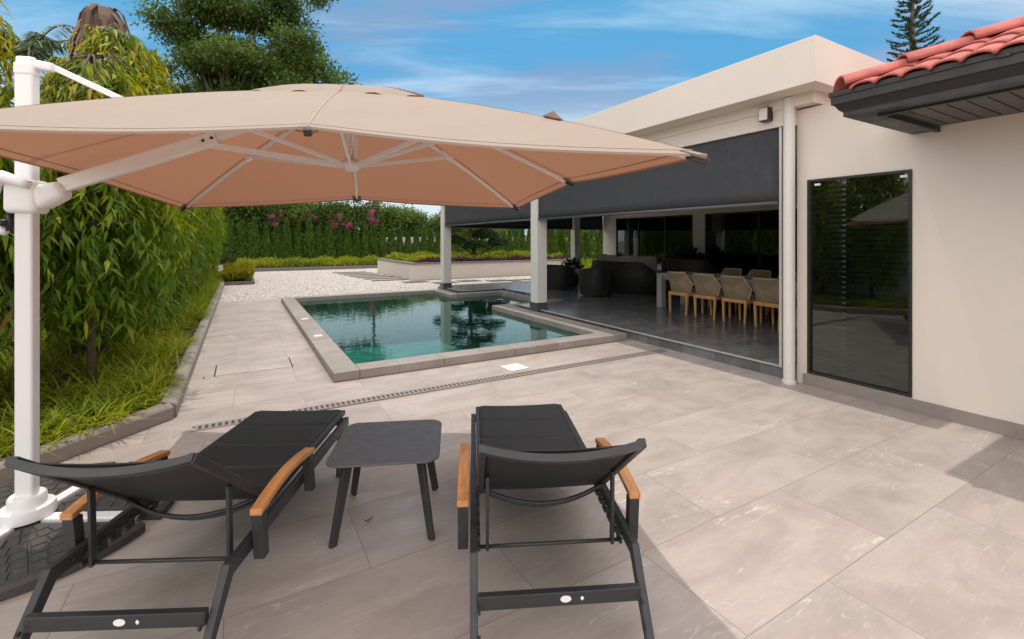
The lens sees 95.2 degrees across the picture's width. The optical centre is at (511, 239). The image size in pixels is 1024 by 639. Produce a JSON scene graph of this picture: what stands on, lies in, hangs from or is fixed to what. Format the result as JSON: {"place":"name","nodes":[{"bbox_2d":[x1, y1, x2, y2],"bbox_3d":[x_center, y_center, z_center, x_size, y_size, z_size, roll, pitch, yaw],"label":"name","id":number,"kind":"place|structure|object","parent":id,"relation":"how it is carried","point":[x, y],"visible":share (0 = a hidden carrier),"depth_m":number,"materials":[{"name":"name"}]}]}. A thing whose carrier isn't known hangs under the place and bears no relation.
{"place":"outdoors","nodes":[
{"label":"outdoors","id":0,"kind":"place"},
{"bbox_2d":[212,253,363,271],"bbox_3d":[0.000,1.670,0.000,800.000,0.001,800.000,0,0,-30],"label":"ground","id":1,"kind":"structure","parent":0,"point":[221,264],"depth_m":28.20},
{"bbox_2d":[0,268,60,337],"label":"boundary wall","id":2,"kind":"structure","parent":1,"relation":"on","point":[11,306],"depth_m":7.52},
{"bbox_2d":[0,22,76,83],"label":"palm","id":3,"kind":"object","parent":1,"relation":"on","point":[25,47],"visible":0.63,"depth_m":12.86,"materials":[{"name":"green plant"}]},
{"bbox_2d":[122,0,338,93],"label":"shade tree","id":4,"kind":"object","parent":1,"relation":"on","point":[200,55],"visible":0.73,"depth_m":34.54,"materials":[{"name":"green plant"}]},
{"bbox_2d":[222,219,239,262],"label":"conical hedge tree","id":5,"kind":"object","parent":1,"relation":"on","point":[230,239],"visible":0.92,"depth_m":32.01,"materials":[{"name":"green plant"}]},
{"bbox_2d":[233,220,249,260],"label":"conical hedge tree","id":6,"kind":"object","parent":1,"relation":"on","point":[240,239],"visible":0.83,"depth_m":32.34,"materials":[{"name":"green plant"}]},
{"bbox_2d":[219,206,263,253],"bbox_3d":[-20.564,-1.064,34.777,5.203,5.920,5.211,0,0,31],"label":"bush","id":7,"kind":"object","parent":1,"relation":"on","point":[234,213],"visible":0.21,"depth_m":34.25,"materials":[{"name":"green plant"}]},
{"bbox_2d":[246,216,263,259],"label":"conical hedge tree","id":8,"kind":"object","parent":1,"relation":"on","point":[254,240],"visible":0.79,"depth_m":32.67,"materials":[{"name":"green plant"}]},
{"bbox_2d":[168,24,361,256],"bbox_3d":[-19.441,-7.606,39.271,20.054,18.550,16.233,0,0,-30],"label":"shade tree","id":9,"kind":"object","parent":1,"relation":"on","point":[329,76],"visible":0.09,"depth_m":36.91,"materials":[{"name":"green plant"}]},
{"bbox_2d":[259,224,273,258],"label":"conical hedge tree","id":10,"kind":"object","parent":1,"relation":"on","point":[265,243],"visible":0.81,"depth_m":33.08,"materials":[{"name":"green plant"}]},
{"bbox_2d":[244,204,305,255],"bbox_3d":[-18.234,-1.091,36.763,5.635,5.629,5.068,0,0,12],"label":"bush","id":11,"kind":"object","parent":1,"relation":"on","point":[263,221],"visible":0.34,"depth_m":35.55,"materials":[{"name":"green plant"}]},
{"bbox_2d":[268,207,292,225],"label":"bougainvillea","id":12,"kind":"object","parent":11,"relation":"on","point":[271,216],"visible":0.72,"depth_m":34.89,"materials":[{"name":"pink plant"}]},
{"bbox_2d":[268,225,285,259],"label":"conical hedge tree","id":13,"kind":"object","parent":1,"relation":"on","point":[276,241],"visible":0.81,"depth_m":33.48,"materials":[{"name":"green plant"}]},
{"bbox_2d":[280,219,294,259],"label":"conical hedge tree","id":14,"kind":"object","parent":1,"relation":"on","point":[287,245],"visible":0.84,"depth_m":33.79,"materials":[{"name":"green plant"}]},
{"bbox_2d":[290,224,303,257],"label":"conical hedge tree","id":15,"kind":"object","parent":1,"relation":"on","point":[298,240],"visible":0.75,"depth_m":34.25,"materials":[{"name":"green plant"}]},
{"bbox_2d":[280,203,335,255],"bbox_3d":[-16.215,-0.899,37.213,4.687,5.993,4.800,0,0,-36],"label":"bush","id":16,"kind":"object","parent":1,"relation":"on","point":[297,214],"visible":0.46,"depth_m":36.32,"materials":[{"name":"green plant"}]},
{"bbox_2d":[302,218,316,259],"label":"conical hedge tree","id":17,"kind":"object","parent":1,"relation":"on","point":[308,239],"visible":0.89,"depth_m":34.47,"materials":[{"name":"green plant"}]},
{"bbox_2d":[254,265,377,271],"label":"border kerb","id":18,"kind":"structure","parent":1,"relation":"on","point":[312,268],"depth_m":25.60,"materials":[{"name":"concrete"}]},
{"bbox_2d":[257,264,377,267],"bbox_3d":[-2.336,1.590,33.640,30.300,0.120,5.050,0,0,-30],"label":"border bed","id":19,"kind":"object","parent":1,"relation":"on","point":[314,266],"depth_m":26.81,"materials":[{"name":"soil"}]},
{"bbox_2d":[235,252,593,267],"bbox_3d":[-1.969,1.192,33.112,30.448,0.715,4.056,0,0,-30],"label":"golden border","id":20,"kind":"object","parent":19,"relation":"on","point":[275,262],"visible":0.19,"depth_m":26.40,"materials":[{"name":"green plant"}]},
{"bbox_2d":[312,225,325,257],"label":"conical hedge tree","id":21,"kind":"object","parent":1,"relation":"on","point":[319,242],"visible":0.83,"depth_m":34.85,"materials":[{"name":"green plant"}]},
{"bbox_2d":[321,223,335,257],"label":"conical hedge tree","id":22,"kind":"object","parent":1,"relation":"on","point":[329,242],"visible":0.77,"depth_m":35.14,"materials":[{"name":"green plant"}]},
{"bbox_2d":[330,231,343,258],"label":"conical hedge tree","id":23,"kind":"object","parent":1,"relation":"on","point":[338,243],"visible":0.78,"depth_m":35.65,"materials":[{"name":"green plant"}]},
{"bbox_2d":[311,200,364,253],"bbox_3d":[-14.206,-1.091,38.629,5.068,5.629,5.635,0,0,-30],"label":"bush","id":24,"kind":"object","parent":1,"relation":"on","point":[331,211],"visible":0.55,"depth_m":37.92,"materials":[{"name":"green plant"}]},
{"bbox_2d":[327,205,351,231],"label":"bougainvillea","id":25,"kind":"object","parent":1,"relation":"on","point":[347,225],"visible":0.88,"depth_m":37.31,"materials":[{"name":"pink plant"}]},
{"bbox_2d":[342,229,354,256],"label":"conical hedge tree","id":26,"kind":"object","parent":1,"relation":"on","point":[348,244],"visible":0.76,"depth_m":35.84,"materials":[{"name":"green plant"}]},
{"bbox_2d":[352,228,360,257],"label":"conical hedge tree","id":27,"kind":"object","parent":1,"relation":"on","point":[356,246],"visible":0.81,"depth_m":36.34,"materials":[{"name":"green plant"}]},
{"bbox_2d":[360,224,370,257],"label":"conical hedge tree","id":28,"kind":"object","parent":1,"relation":"on","point":[364,239],"visible":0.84,"depth_m":36.57,"materials":[{"name":"green plant"}]},
{"bbox_2d":[341,201,391,251],"bbox_3d":[-12.771,-1.069,40.430,5.000,6.392,5.120,0,0,8],"label":"bush","id":29,"kind":"object","parent":1,"relation":"on","point":[370,207],"visible":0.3,"depth_m":39.48,"materials":[{"name":"green plant"}]},
{"bbox_2d":[354,205,383,237],"bbox_3d":[-11.885,-1.120,38.721,2.769,3.900,2.364,0,0,12],"label":"bougainvillea","id":30,"kind":"object","parent":1,"relation":"on","point":[370,216],"visible":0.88,"depth_m":38.43,"materials":[{"name":"pink plant"}]},
{"bbox_2d":[365,226,380,256],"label":"conical hedge tree","id":31,"kind":"object","parent":1,"relation":"on","point":[374,246],"visible":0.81,"depth_m":36.87,"materials":[{"name":"green plant"}]},
{"bbox_2d":[376,225,387,257],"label":"conical hedge tree","id":32,"kind":"object","parent":1,"relation":"on","point":[383,242],"visible":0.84,"depth_m":37.19,"materials":[{"name":"green plant"}]},
{"bbox_2d":[384,228,396,254],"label":"conical hedge tree","id":33,"kind":"object","parent":1,"relation":"on","point":[392,246],"visible":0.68,"depth_m":37.61,"materials":[{"name":"green plant"}]},
{"bbox_2d":[369,202,421,241],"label":"bush","id":34,"kind":"object","parent":1,"relation":"on","point":[397,215],"visible":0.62,"depth_m":40.64,"materials":[{"name":"green plant"}]},
{"bbox_2d":[396,231,404,252],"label":"conical hedge tree","id":35,"kind":"object","parent":1,"relation":"on","point":[400,242],"visible":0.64,"depth_m":38.02,"materials":[{"name":"green plant"}]},
{"bbox_2d":[403,232,413,253],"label":"conical hedge tree","id":36,"kind":"object","parent":1,"relation":"on","point":[408,241],"visible":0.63,"depth_m":38.25,"materials":[{"name":"green plant"}]},
{"bbox_2d":[409,230,420,253],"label":"conical hedge tree","id":37,"kind":"object","parent":1,"relation":"on","point":[416,244],"visible":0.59,"depth_m":38.69,"materials":[{"name":"green plant"}]},
{"bbox_2d":[399,207,436,236],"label":"bush","id":38,"kind":"object","parent":1,"relation":"on","point":[420,218],"visible":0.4,"depth_m":41.91,"materials":[{"name":"green plant"}]},
{"bbox_2d":[418,230,430,251],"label":"conical hedge tree","id":39,"kind":"object","parent":1,"relation":"on","point":[424,246],"visible":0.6,"depth_m":38.89,"materials":[{"name":"green plant"}]},
{"bbox_2d":[427,228,437,253],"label":"conical hedge tree","id":40,"kind":"object","parent":1,"relation":"on","point":[431,241],"visible":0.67,"depth_m":39.41,"materials":[{"name":"green plant"}]},
{"bbox_2d":[432,231,440,253],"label":"conical hedge tree","id":41,"kind":"object","parent":1,"relation":"on","point":[438,241],"visible":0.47,"depth_m":39.69,"materials":[{"name":"green plant"}]},
{"bbox_2d":[424,212,459,234],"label":"bush","id":42,"kind":"object","parent":1,"relation":"on","point":[437,219],"visible":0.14,"depth_m":43.76,"materials":[{"name":"green plant"}]},
{"bbox_2d":[281,289,626,381],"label":"swimming pool","id":43,"kind":"structure","parent":1,"relation":"in","point":[346,342],"depth_m":12.66,"materials":[{"name":"stone"}]},
{"bbox_2d":[298,293,529,308],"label":"wall","id":44,"kind":"structure","parent":43,"relation":"in","point":[418,297],"depth_m":12.86,"materials":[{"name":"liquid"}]},
{"bbox_2d":[506,229,514,251],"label":"conical hedge tree","id":45,"kind":"object","parent":1,"relation":"on","point":[509,235],"visible":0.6,"depth_m":43.16,"materials":[{"name":"green plant"}]},
{"bbox_2d":[511,229,521,251],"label":"conical hedge tree","id":46,"kind":"object","parent":1,"relation":"on","point":[516,239],"visible":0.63,"depth_m":43.48,"materials":[{"name":"green plant"}]},
{"bbox_2d":[517,229,528,251],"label":"conical hedge tree","id":47,"kind":"object","parent":1,"relation":"on","point":[523,242],"visible":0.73,"depth_m":43.88,"materials":[{"name":"green plant"}]},
{"bbox_2d":[547,229,559,254],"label":"conical hedge tree","id":48,"kind":"object","parent":1,"relation":"on","point":[552,245],"visible":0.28,"depth_m":27.69,"materials":[{"name":"green plant"}]},
{"bbox_2d":[557,230,568,257],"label":"conical hedge tree","id":49,"kind":"object","parent":1,"relation":"on","point":[561,243],"visible":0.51,"depth_m":28.50,"materials":[{"name":"green plant"}]},
{"bbox_2d":[568,231,586,261],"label":"conical hedge tree","id":50,"kind":"object","parent":1,"relation":"on","point":[582,254],"visible":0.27,"depth_m":28.76,"materials":[{"name":"green plant"}]},
{"bbox_2d":[561,258,595,268],"bbox_3d":[7.043,1.272,26.910,13.130,0.714,4.796,0,0,-30],"label":"golden border","id":51,"kind":"object","parent":1,"relation":"on","point":[587,262],"visible":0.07,"depth_m":24.06,"materials":[{"name":"yellow plant"}]},
{"bbox_2d":[582,231,594,259],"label":"conical hedge tree","id":52,"kind":"object","parent":1,"relation":"on","point":[587,248],"visible":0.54,"depth_m":29.45,"materials":[{"name":"green plant"}]},
{"bbox_2d":[592,230,602,259],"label":"conical hedge tree","id":53,"kind":"object","parent":1,"relation":"on","point":[599,241],"visible":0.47,"depth_m":29.72,"materials":[{"name":"green plant"}]},
{"bbox_2d":[440,16,1023,439],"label":"house","id":54,"kind":"structure","parent":1,"relation":"on","point":[877,206],"depth_m":4.87,"materials":[{"name":"paint"}]},
{"bbox_2d":[616,214,692,269],"bbox_3d":[4.852,0.349,16.232,0.100,2.298,3.480,0,0,-30],"label":"sliding door","id":55,"kind":"structure","parent":54,"relation":"in","point":[640,236],"depth_m":16.13,"materials":[{"name":"black glass"}]},
{"bbox_2d":[705,209,796,277],"bbox_3d":[7.058,0.349,12.425,0.100,2.298,4.420,0,0,-30],"label":"sliding door","id":56,"kind":"structure","parent":54,"relation":"in","point":[746,241],"depth_m":13.19,"materials":[{"name":"black glass"}]},
{"bbox_2d":[807,169,911,397],"bbox_3d":[3.645,0.418,4.927,0.113,2.196,0.960,0,0,-30],"label":"window","id":57,"kind":"structure","parent":54,"relation":"in","point":[859,227],"depth_m":4.88,"materials":[{"name":"black glass"}]},
{"bbox_2d":[884,0,945,61],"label":"layered pine","id":58,"kind":"object","parent":1,"relation":"on","point":[911,26],"visible":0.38,"depth_m":30.82,"materials":[{"name":"green plant"}]},
{"bbox_2d":[218,268,530,302],"bbox_3d":[-3.679,1.654,22.198,17.100,0.001,13.100,0,0,-30],"label":"pebble bed","id":59,"kind":"object","parent":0,"point":[269,285],"depth_m":17.30,"materials":[{"name":"white gravel"}]},
{"bbox_2d":[225,277,254,284],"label":"border kerb","id":60,"kind":"structure","parent":59,"relation":"on","point":[252,281],"depth_m":17.18,"materials":[{"name":"concrete"}]},
{"bbox_2d":[376,258,565,279],"bbox_3d":[-1.820,1.300,23.478,8.500,0.700,5.650,0,0,-30],"label":"raised planter","id":61,"kind":"object","parent":59,"relation":"on","point":[427,270],"visible":0.56,"depth_m":20.52,"materials":[{"name":"stone"}]},
{"bbox_2d":[432,210,510,255],"bbox_3d":[-1.991,-0.659,22.811,4.056,3.448,2.084,0,0,-30],"label":"cloud pruned tree","id":62,"kind":"object","parent":61,"relation":"in","point":[474,244],"visible":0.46,"depth_m":22.73,"materials":[{"name":"green plant"}]},
{"bbox_2d":[386,249,562,261],"bbox_3d":[-1.877,0.772,23.571,8.068,0.555,4.800,0,0,-30],"label":"golden planting","id":63,"kind":"object","parent":61,"relation":"in","point":[410,257],"visible":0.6,"depth_m":22.10,"materials":[{"name":"green plant"}]},
{"bbox_2d":[411,254,566,262],"bbox_3d":[-0.777,0.859,21.580,7.848,0.380,0.833,0,0,-30],"label":"purple planting","id":64,"kind":"object","parent":61,"relation":"on","point":[463,258],"visible":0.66,"depth_m":21.01,"materials":[{"name":"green plant"}]},
{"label":"corner bed","id":65,"kind":"structure","parent":59,"relation":"on","visible":0},
{"bbox_2d":[220,261,255,281],"bbox_3d":[-10.746,1.172,18.361,1.266,0.753,3.003,0,0,-30],"label":"golden clump","id":66,"kind":"object","parent":65,"relation":"on","point":[234,272],"visible":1,"depth_m":17.41,"materials":[{"name":"yellow plant"}]},
{"bbox_2d":[0,299,1023,638],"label":"patio","id":67,"kind":"structure","parent":0,"point":[772,507],"depth_m":2.72,"materials":[{"name":"tile"}]},
{"bbox_2d":[0,278,225,482],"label":"planter kerb","id":68,"kind":"structure","parent":67,"relation":"on","point":[67,450],"depth_m":4.02,"materials":[{"name":"stone"}]},
{"bbox_2d":[0,269,226,458],"bbox_3d":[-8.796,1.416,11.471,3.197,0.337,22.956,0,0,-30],"label":"variegated grass","id":69,"kind":"structure","parent":67,"relation":"on","point":[131,384],"depth_m":4.89,"materials":[{"name":"green plant"}]},
{"bbox_2d":[0,159,13,349],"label":"mast tree","id":70,"kind":"object","parent":69,"relation":"on","point":[1,295],"visible":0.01,"depth_m":4.77,"materials":[{"name":"green plant"}]},
{"bbox_2d":[0,0,85,371],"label":"mast tree","id":71,"kind":"object","parent":69,"relation":"on","point":[7,94],"visible":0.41,"depth_m":4.02,"materials":[{"name":"green plant"}]},
{"bbox_2d":[0,52,197,384],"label":"mast tree","id":72,"kind":"object","parent":69,"relation":"on","point":[96,259],"visible":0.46,"depth_m":4.70,"materials":[{"name":"green plant"}]},
{"bbox_2d":[68,3,129,59],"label":"palm","id":73,"kind":"object","parent":69,"relation":"on","point":[93,14],"visible":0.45,"depth_m":11.74,"materials":[{"name":"brown plant"}]},
{"bbox_2d":[4,52,195,357],"bbox_3d":[-5.135,-0.375,5.878,1.990,3.953,1.963,0,0,-26],"label":"mast tree","id":74,"kind":"object","parent":69,"relation":"on","point":[105,340],"visible":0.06,"depth_m":5.89,"materials":[{"name":"green plant"}]},
{"bbox_2d":[41,24,203,342],"bbox_3d":[-5.883,-0.778,6.991,2.168,4.760,2.139,0,0,-19],"label":"mast tree","id":75,"kind":"object","parent":69,"relation":"on","point":[112,42],"visible":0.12,"depth_m":6.84,"materials":[{"name":"green plant"}]},
{"bbox_2d":[110,34,207,318],"bbox_3d":[-6.470,-0.908,7.891,2.286,5.020,2.256,0,0,15],"label":"mast tree","id":76,"kind":"object","parent":69,"relation":"on","point":[162,77],"visible":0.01,"depth_m":8.10,"materials":[{"name":"green plant"}]},
{"bbox_2d":[170,208,209,305],"bbox_3d":[-7.092,-0.596,9.015,2.182,4.395,2.213,0,0,5],"label":"mast tree","id":77,"kind":"object","parent":69,"relation":"on","point":[190,272],"visible":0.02,"depth_m":9.34,"materials":[{"name":"green plant"}]},
{"bbox_2d":[165,86,215,300],"bbox_3d":[-7.543,-0.885,9.980,2.235,4.974,2.265,0,0,3],"label":"mast tree","id":78,"kind":"object","parent":69,"relation":"on","point":[199,250],"visible":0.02,"depth_m":10.21,"materials":[{"name":"green plant"}]},
{"bbox_2d":[179,208,222,296],"bbox_3d":[-8.214,-0.887,11.063,2.266,4.977,2.236,0,0,-4],"label":"mast tree","id":79,"kind":"object","parent":69,"relation":"on","point":[209,222],"visible":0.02,"depth_m":11.50,"materials":[{"name":"green plant"}]},
{"bbox_2d":[187,207,220,287],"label":"mast tree","id":80,"kind":"object","parent":69,"relation":"on","point":[204,267],"visible":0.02,"depth_m":13.45,"materials":[{"name":"green plant"}]},
{"bbox_2d":[189,208,218,286],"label":"mast tree","id":81,"kind":"object","parent":69,"relation":"on","point":[205,260],"visible":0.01,"depth_m":12.36,"materials":[{"name":"green plant"}]},
{"bbox_2d":[201,209,224,280],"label":"mast tree","id":82,"kind":"object","parent":69,"relation":"on","point":[216,218],"visible":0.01,"depth_m":15.34,"materials":[{"name":"green plant"}]},
{"bbox_2d":[208,207,226,272],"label":"mast tree","id":83,"kind":"object","parent":69,"relation":"on","point":[218,209],"visible":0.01,"depth_m":18.59,"materials":[{"name":"green plant"}]},
{"bbox_2d":[3,409,348,638],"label":"sun lounger","id":84,"kind":"object","parent":67,"relation":"on","point":[262,457],"visible":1,"depth_m":2.02,"materials":[{"name":"black fabric"}]},
{"bbox_2d":[166,421,239,458],"bbox_3d":[-2.455,1.647,3.836,0.624,0.006,0.700,0,0,-30],"label":"access hatch","id":85,"kind":"object","parent":67,"relation":"on","point":[183,443],"visible":0.43,"depth_m":3.83,"materials":[{"name":"tile"}]},
{"bbox_2d":[214,357,292,376],"bbox_3d":[-3.356,1.647,6.088,0.870,0.005,0.570,0,0,-30],"label":"access hatch","id":86,"kind":"object","parent":67,"relation":"on","point":[236,368],"visible":1,"depth_m":6.07,"materials":[{"name":"tile"}]},
{"bbox_2d":[0,56,709,600],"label":"cantilever umbrella","id":87,"kind":"object","parent":67,"relation":"on","point":[294,144],"visible":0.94,"depth_m":2.65,"materials":[{"name":"beige fabric"}]},
{"bbox_2d":[326,419,441,548],"bbox_3d":[-0.735,1.427,2.800,0.610,0.454,0.600,0,0,-7],"label":"side table","id":88,"kind":"object","parent":67,"relation":"on","point":[358,446],"visible":1,"depth_m":2.67,"materials":[{"name":"grey metal"}]},
{"bbox_2d":[191,349,667,431],"bbox_3d":[-0.251,1.643,5.518,5.840,0.009,0.134,0,0,-30],"label":"drain channel","id":89,"kind":"object","parent":67,"relation":"on","point":[342,403],"visible":0.91,"depth_m":5.15,"materials":[{"name":"grey metal grating"}]},
{"bbox_2d":[500,363,527,371],"bbox_3d":[0.031,1.642,6.028,0.270,0.014,0.270,0,0,-33],"label":"skimmer lid","id":90,"kind":"object","parent":67,"relation":"on","point":[513,367],"visible":1,"depth_m":5.99,"materials":[{"name":"white plastic"}]},
{"bbox_2d":[457,404,654,638],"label":"sun lounger","id":91,"kind":"object","parent":67,"relation":"on","point":[528,446],"visible":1,"depth_m":2.12,"materials":[{"name":"black fabric"}]},
{"bbox_2d":[0,0,1023,237],"label":"sky","id":92,"kind":"structure","parent":0,"point":[574,60],"materials":[{"name":"blue"}]},
{"bbox_2d":[438,281,796,381],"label":"terrace floor","id":93,"kind":"structure","parent":0,"point":[645,314],"depth_m":8.58,"materials":[{"name":"grey tile"}]},
{"bbox_2d":[547,264,574,290],"bbox_3d":[1.422,1.115,14.169,0.952,0.770,0.925,0,0,40],"label":"wicker armchair","id":94,"kind":"object","parent":93,"relation":"on","point":[561,277],"visible":0.84,"depth_m":13.77,"materials":[{"name":"black wicker"}]},
{"bbox_2d":[561,257,585,269],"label":"potted plant","id":95,"kind":"object","parent":93,"relation":"on","point":[567,262],"visible":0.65,"depth_m":16.01,"materials":[{"name":"green plant"}]},
{"bbox_2d":[578,268,612,296],"bbox_3d":[2.248,1.115,12.559,0.910,0.770,0.884,0,0,0],"label":"wicker armchair","id":96,"kind":"object","parent":93,"relation":"on","point":[595,281],"visible":1,"depth_m":12.19,"materials":[{"name":"black wicker"}]},
{"bbox_2d":[439,286,778,366],"bbox_3d":[0.992,1.504,10.746,1.405,0.016,11.300,0,0,-30],"label":"terrace edge","id":97,"kind":"object","parent":93,"relation":"on","point":[765,362],"visible":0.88,"depth_m":7.12,"materials":[{"name":"grey stone"}]},
{"bbox_2d":[591,254,660,293],"bbox_3d":[3.183,0.955,13.751,1.278,1.030,2.722,0,0,-30],"label":"wicker sofa","id":98,"kind":"object","parent":93,"relation":"on","point":[634,274],"visible":0.69,"depth_m":12.91,"materials":[{"name":"black wicker"}]},
{"bbox_2d":[667,271,703,314],"bbox_3d":[3.532,1.071,9.562,0.598,0.859,0.594,0,0,-28],"label":"dining chair","id":99,"kind":"object","parent":93,"relation":"on","point":[681,284],"visible":0.91,"depth_m":9.38,"materials":[{"name":"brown wood"}]},
{"bbox_2d":[666,241,710,260],"bbox_3d":[5.326,0.773,14.258,1.292,1.453,1.265,0,0,43],"label":"potted plant","id":100,"kind":"object","parent":93,"relation":"on","point":[677,252],"visible":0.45,"depth_m":14.12,"materials":[{"name":"green plant"}]},
{"bbox_2d":[661,257,720,297],"bbox_3d":[4.867,0.980,12.595,1.546,0.980,1.776,0,0,-25],"label":"wicker sofa","id":101,"kind":"object","parent":93,"relation":"on","point":[688,265],"visible":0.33,"depth_m":11.94,"materials":[{"name":"black wicker"}]},
{"bbox_2d":[693,273,730,319],"bbox_3d":[3.844,1.071,9.024,0.598,0.859,0.594,0,0,-30],"label":"dining chair","id":102,"kind":"object","parent":93,"relation":"on","point":[708,286],"visible":0.91,"depth_m":8.86,"materials":[{"name":"wicker"}]},
{"bbox_2d":[708,268,741,307],"bbox_3d":[4.753,1.071,10.403,0.598,0.859,0.594,0,0,-26],"label":"dining chair","id":103,"kind":"object","parent":93,"relation":"on","point":[732,271],"visible":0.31,"depth_m":10.50,"materials":[{"name":"wicker"}]},
{"bbox_2d":[657,271,796,328],"bbox_3d":[4.428,1.120,9.410,0.920,0.760,3.100,0,0,-30],"label":"dining table","id":104,"kind":"object","parent":93,"relation":"on","point":[662,277],"visible":0.35,"depth_m":10.40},
{"bbox_2d":[721,275,762,324],"bbox_3d":[4.154,1.071,8.489,0.598,0.859,0.594,0,0,-29],"label":"dining chair","id":105,"kind":"object","parent":93,"relation":"on","point":[738,289],"visible":0.93,"depth_m":8.32,"materials":[{"name":"wicker"}]},
{"bbox_2d":[735,269,770,312],"bbox_3d":[5.083,1.071,9.834,0.598,0.859,0.594,0,0,-28],"label":"dining chair","id":106,"kind":"object","parent":93,"relation":"on","point":[761,273],"visible":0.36,"depth_m":9.93,"materials":[{"name":"wicker"}]},
{"bbox_2d":[752,277,796,330],"bbox_3d":[4.464,1.071,7.954,0.598,0.859,0.594,0,0,-27],"label":"dining chair","id":107,"kind":"object","parent":93,"relation":"on","point":[766,290],"visible":0.73,"depth_m":7.84,"materials":[{"name":"wicker"}]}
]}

